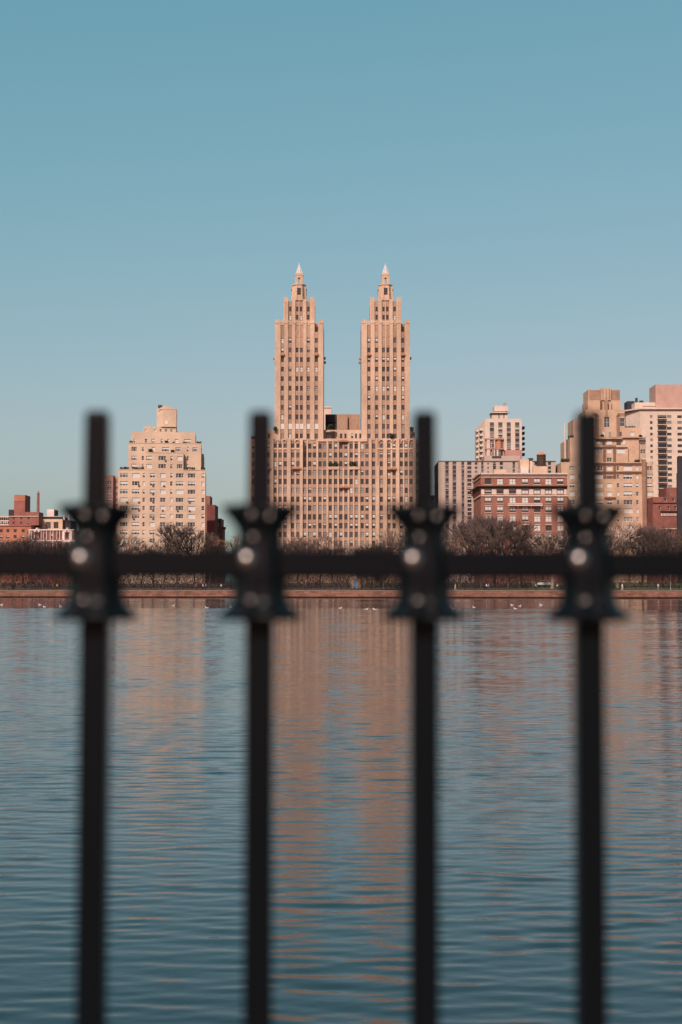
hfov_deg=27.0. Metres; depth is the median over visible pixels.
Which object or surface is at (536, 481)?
window
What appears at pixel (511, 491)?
window
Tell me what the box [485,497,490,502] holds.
window
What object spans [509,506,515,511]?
window
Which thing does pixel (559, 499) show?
window
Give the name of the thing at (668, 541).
bare tree
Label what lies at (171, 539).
bare tree
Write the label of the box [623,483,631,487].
window
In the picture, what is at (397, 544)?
bare tree
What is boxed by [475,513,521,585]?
bare tree
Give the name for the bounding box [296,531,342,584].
bare tree
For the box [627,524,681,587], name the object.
bare tree
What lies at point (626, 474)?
apartment block
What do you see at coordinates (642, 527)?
bare tree
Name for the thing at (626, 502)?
window
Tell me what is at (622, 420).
window
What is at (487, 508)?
window
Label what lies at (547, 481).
window
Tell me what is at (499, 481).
window
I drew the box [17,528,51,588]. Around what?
bare tree
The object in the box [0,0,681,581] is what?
sky
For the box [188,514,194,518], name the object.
window
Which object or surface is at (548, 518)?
window
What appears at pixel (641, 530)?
bare tree
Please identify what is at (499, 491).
window
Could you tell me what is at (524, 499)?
window
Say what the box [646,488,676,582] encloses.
brick building
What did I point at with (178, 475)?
window
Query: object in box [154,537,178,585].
bare tree
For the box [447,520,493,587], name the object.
bare tree
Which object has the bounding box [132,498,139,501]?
window
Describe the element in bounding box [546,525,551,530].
window
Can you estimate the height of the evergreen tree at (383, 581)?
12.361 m
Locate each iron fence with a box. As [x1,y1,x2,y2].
[0,410,681,1023]
[4,585,679,589]
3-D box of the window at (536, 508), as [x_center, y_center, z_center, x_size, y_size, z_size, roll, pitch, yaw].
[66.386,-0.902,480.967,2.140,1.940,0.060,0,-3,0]
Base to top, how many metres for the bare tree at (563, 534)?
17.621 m
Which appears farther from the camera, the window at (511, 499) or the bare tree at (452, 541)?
the window at (511, 499)
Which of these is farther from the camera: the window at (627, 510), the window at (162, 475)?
the window at (162, 475)
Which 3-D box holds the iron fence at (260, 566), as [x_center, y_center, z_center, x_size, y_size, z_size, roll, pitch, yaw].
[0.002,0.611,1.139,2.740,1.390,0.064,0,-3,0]
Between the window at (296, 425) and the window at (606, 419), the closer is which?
the window at (296, 425)
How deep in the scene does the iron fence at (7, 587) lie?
351.69 m
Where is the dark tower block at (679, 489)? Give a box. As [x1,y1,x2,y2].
[676,456,681,582]
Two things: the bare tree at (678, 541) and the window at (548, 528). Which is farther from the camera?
the window at (548, 528)
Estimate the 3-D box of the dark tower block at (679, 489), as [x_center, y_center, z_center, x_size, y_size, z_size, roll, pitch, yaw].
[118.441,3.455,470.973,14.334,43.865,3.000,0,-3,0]
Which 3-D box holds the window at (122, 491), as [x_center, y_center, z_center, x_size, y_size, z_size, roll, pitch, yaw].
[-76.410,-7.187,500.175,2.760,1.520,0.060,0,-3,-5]
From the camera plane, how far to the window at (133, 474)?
500.83 m
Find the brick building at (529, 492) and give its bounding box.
[470,458,567,582]
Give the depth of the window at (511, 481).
481.41 m
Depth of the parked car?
390.57 m
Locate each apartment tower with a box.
[475,403,524,460]
[624,384,681,496]
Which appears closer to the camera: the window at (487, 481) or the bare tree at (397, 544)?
the bare tree at (397, 544)
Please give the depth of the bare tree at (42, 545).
406.87 m
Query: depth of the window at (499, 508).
480.94 m
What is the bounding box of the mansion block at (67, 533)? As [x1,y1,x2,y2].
[28,527,73,583]
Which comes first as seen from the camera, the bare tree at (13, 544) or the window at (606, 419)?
the bare tree at (13, 544)
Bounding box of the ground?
[0,582,681,589]
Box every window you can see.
[46,522,50,527]
[120,473,127,476]
[120,481,127,485]
[120,489,127,493]
[120,498,127,501]
[120,530,127,534]
[132,473,139,476]
[132,481,139,485]
[132,489,139,493]
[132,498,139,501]
[132,530,138,534]
[158,464,165,467]
[160,473,165,477]
[176,473,182,477]
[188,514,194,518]
[295,424,302,428]
[326,434,334,437]
[485,479,490,483]
[485,489,490,493]
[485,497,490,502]
[485,506,490,511]
[497,479,502,483]
[497,489,502,493]
[497,497,502,502]
[497,506,502,511]
[509,479,515,483]
[509,489,515,493]
[509,497,515,502]
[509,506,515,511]
[522,479,527,483]
[522,489,527,493]
[522,497,527,502]
[522,506,527,511]
[534,479,539,483]
[534,489,539,493]
[534,497,539,502]
[534,506,539,511]
[534,516,539,520]
[545,479,550,483]
[545,489,550,493]
[545,497,551,502]
[545,516,551,520]
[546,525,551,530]
[557,479,562,483]
[557,489,562,493]
[557,497,562,502]
[604,417,609,426]
[617,449,624,452]
[620,418,624,425]
[623,466,631,470]
[623,475,631,478]
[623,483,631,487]
[623,492,631,495]
[624,500,631,504]
[624,517,632,521]
[625,509,632,512]
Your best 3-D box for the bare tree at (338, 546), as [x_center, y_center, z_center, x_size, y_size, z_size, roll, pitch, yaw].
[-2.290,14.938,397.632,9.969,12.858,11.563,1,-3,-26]
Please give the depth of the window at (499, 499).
481.17 m
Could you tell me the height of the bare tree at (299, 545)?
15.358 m
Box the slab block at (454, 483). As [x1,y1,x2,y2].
[437,456,555,582]
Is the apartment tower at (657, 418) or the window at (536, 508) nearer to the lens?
the window at (536, 508)
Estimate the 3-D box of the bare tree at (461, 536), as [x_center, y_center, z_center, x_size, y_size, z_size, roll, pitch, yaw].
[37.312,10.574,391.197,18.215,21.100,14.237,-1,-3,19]
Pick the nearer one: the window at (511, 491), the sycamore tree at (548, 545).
the sycamore tree at (548, 545)
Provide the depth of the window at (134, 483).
500.71 m
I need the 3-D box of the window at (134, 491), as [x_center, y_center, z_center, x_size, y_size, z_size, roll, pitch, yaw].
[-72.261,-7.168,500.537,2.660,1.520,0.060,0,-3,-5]
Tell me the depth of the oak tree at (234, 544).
398.21 m
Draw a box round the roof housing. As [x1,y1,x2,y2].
[485,438,521,458]
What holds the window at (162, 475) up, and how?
in the apartment block at (162, 478)
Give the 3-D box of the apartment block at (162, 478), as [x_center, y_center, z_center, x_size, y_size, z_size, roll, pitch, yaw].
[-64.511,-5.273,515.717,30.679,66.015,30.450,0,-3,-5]
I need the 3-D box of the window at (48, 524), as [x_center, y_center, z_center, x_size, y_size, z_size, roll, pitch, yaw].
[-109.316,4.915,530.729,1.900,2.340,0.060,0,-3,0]
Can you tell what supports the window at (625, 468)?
in the apartment block at (626, 474)
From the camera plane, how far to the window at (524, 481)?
481.53 m
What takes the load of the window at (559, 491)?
in the brick building at (529, 492)
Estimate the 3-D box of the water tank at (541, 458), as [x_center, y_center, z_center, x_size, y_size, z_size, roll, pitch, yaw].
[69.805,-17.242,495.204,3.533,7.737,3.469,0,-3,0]
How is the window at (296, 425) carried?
in the apartment block at (343, 478)
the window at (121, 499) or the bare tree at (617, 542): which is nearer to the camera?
the bare tree at (617, 542)
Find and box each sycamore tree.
[527,527,563,588]
[611,519,640,587]
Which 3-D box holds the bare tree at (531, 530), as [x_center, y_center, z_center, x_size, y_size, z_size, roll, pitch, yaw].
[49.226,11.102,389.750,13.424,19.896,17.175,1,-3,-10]
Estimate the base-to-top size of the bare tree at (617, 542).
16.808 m
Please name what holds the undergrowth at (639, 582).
on the ground
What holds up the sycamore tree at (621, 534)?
on the ground
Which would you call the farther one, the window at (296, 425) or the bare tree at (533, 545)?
the window at (296, 425)
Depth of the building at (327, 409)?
763.88 m
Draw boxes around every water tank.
[495,437,501,455]
[536,451,546,465]
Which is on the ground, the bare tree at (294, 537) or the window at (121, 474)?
the bare tree at (294, 537)
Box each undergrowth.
[0,579,681,589]
[2,521,680,585]
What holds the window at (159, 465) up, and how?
in the apartment block at (162, 478)
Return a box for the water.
[0,598,681,1023]
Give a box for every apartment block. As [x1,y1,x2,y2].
[118,405,205,583]
[273,263,411,582]
[556,388,652,582]
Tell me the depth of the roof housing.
519.76 m
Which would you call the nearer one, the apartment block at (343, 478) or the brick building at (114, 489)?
the apartment block at (343, 478)
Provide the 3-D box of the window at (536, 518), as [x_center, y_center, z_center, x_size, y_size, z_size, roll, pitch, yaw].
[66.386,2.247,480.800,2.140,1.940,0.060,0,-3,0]
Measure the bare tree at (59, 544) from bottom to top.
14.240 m
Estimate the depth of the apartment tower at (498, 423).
703.34 m
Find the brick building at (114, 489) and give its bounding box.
[111,475,117,503]
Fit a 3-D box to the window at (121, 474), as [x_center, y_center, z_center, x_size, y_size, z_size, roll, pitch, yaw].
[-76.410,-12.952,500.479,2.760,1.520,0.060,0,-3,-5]
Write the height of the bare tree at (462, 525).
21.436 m
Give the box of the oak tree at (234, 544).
[200,533,237,586]
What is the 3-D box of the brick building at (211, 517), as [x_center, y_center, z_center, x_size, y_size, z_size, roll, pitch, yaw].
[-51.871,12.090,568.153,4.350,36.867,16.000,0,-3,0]
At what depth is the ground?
387.64 m
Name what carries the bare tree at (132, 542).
on the ground
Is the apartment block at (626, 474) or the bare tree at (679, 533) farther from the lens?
the apartment block at (626, 474)
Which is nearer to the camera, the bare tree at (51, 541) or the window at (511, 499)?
the bare tree at (51, 541)
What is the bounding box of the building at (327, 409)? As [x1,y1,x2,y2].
[324,406,331,429]
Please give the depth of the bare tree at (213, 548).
389.90 m
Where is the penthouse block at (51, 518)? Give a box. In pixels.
[39,509,71,528]
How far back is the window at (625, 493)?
501.32 m
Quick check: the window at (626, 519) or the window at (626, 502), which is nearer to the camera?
the window at (626, 519)
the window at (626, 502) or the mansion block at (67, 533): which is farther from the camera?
the mansion block at (67, 533)
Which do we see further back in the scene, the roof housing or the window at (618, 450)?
the roof housing
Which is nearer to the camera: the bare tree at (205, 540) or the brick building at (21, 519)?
the bare tree at (205, 540)
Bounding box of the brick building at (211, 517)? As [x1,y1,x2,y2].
[206,496,217,581]
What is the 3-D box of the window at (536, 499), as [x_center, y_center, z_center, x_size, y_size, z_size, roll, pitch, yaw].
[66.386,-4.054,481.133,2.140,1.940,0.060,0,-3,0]
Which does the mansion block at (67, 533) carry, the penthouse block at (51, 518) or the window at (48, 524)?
the penthouse block at (51, 518)
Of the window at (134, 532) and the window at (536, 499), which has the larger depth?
the window at (134, 532)
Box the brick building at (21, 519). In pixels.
[0,491,43,582]
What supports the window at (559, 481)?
in the brick building at (529, 492)
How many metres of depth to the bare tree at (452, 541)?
396.06 m
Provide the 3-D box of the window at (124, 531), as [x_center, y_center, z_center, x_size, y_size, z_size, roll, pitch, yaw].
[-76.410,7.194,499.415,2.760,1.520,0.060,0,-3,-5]
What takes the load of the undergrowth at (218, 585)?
on the ground
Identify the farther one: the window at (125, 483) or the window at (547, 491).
the window at (125, 483)
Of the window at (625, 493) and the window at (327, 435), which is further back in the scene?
the window at (327, 435)
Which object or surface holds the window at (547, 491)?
in the brick building at (529, 492)
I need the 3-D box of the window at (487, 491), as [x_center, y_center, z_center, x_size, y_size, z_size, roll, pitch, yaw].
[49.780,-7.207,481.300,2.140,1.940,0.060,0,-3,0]
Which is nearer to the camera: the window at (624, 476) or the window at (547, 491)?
the window at (547, 491)
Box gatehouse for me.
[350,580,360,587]
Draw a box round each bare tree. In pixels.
[0,539,31,588]
[11,538,54,584]
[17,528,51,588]
[46,537,71,584]
[50,540,72,588]
[119,530,146,547]
[147,519,198,588]
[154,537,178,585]
[174,523,219,587]
[196,540,224,583]
[283,536,315,583]
[284,542,312,581]
[285,534,321,587]
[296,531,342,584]
[323,543,346,586]
[377,526,400,588]
[377,532,400,548]
[447,511,515,588]
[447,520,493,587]
[447,531,465,548]
[453,515,505,586]
[469,518,548,588]
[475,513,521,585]
[505,519,543,586]
[517,532,546,585]
[531,532,564,548]
[549,529,564,548]
[610,535,628,548]
[611,521,654,587]
[622,530,681,588]
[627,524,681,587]
[635,520,666,586]
[663,532,681,587]
[671,528,681,549]
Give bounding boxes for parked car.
[537,581,550,586]
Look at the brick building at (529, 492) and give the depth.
480.91 m
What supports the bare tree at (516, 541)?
on the ground
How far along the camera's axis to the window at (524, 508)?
480.94 m
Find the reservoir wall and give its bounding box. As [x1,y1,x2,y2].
[0,590,681,598]
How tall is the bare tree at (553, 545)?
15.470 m
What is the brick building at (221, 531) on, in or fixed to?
on the ground
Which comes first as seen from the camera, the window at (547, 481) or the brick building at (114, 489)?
the window at (547, 481)
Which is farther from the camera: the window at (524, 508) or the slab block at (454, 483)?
the slab block at (454, 483)
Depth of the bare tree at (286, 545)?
381.96 m
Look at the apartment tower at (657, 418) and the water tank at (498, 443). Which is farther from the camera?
the apartment tower at (657, 418)
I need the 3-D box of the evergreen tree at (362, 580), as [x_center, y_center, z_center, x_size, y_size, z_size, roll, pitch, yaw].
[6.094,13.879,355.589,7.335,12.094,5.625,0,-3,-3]
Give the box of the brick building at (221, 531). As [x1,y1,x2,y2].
[218,518,225,581]
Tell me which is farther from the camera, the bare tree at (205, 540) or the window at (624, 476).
the window at (624, 476)
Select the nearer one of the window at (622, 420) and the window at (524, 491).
the window at (524, 491)

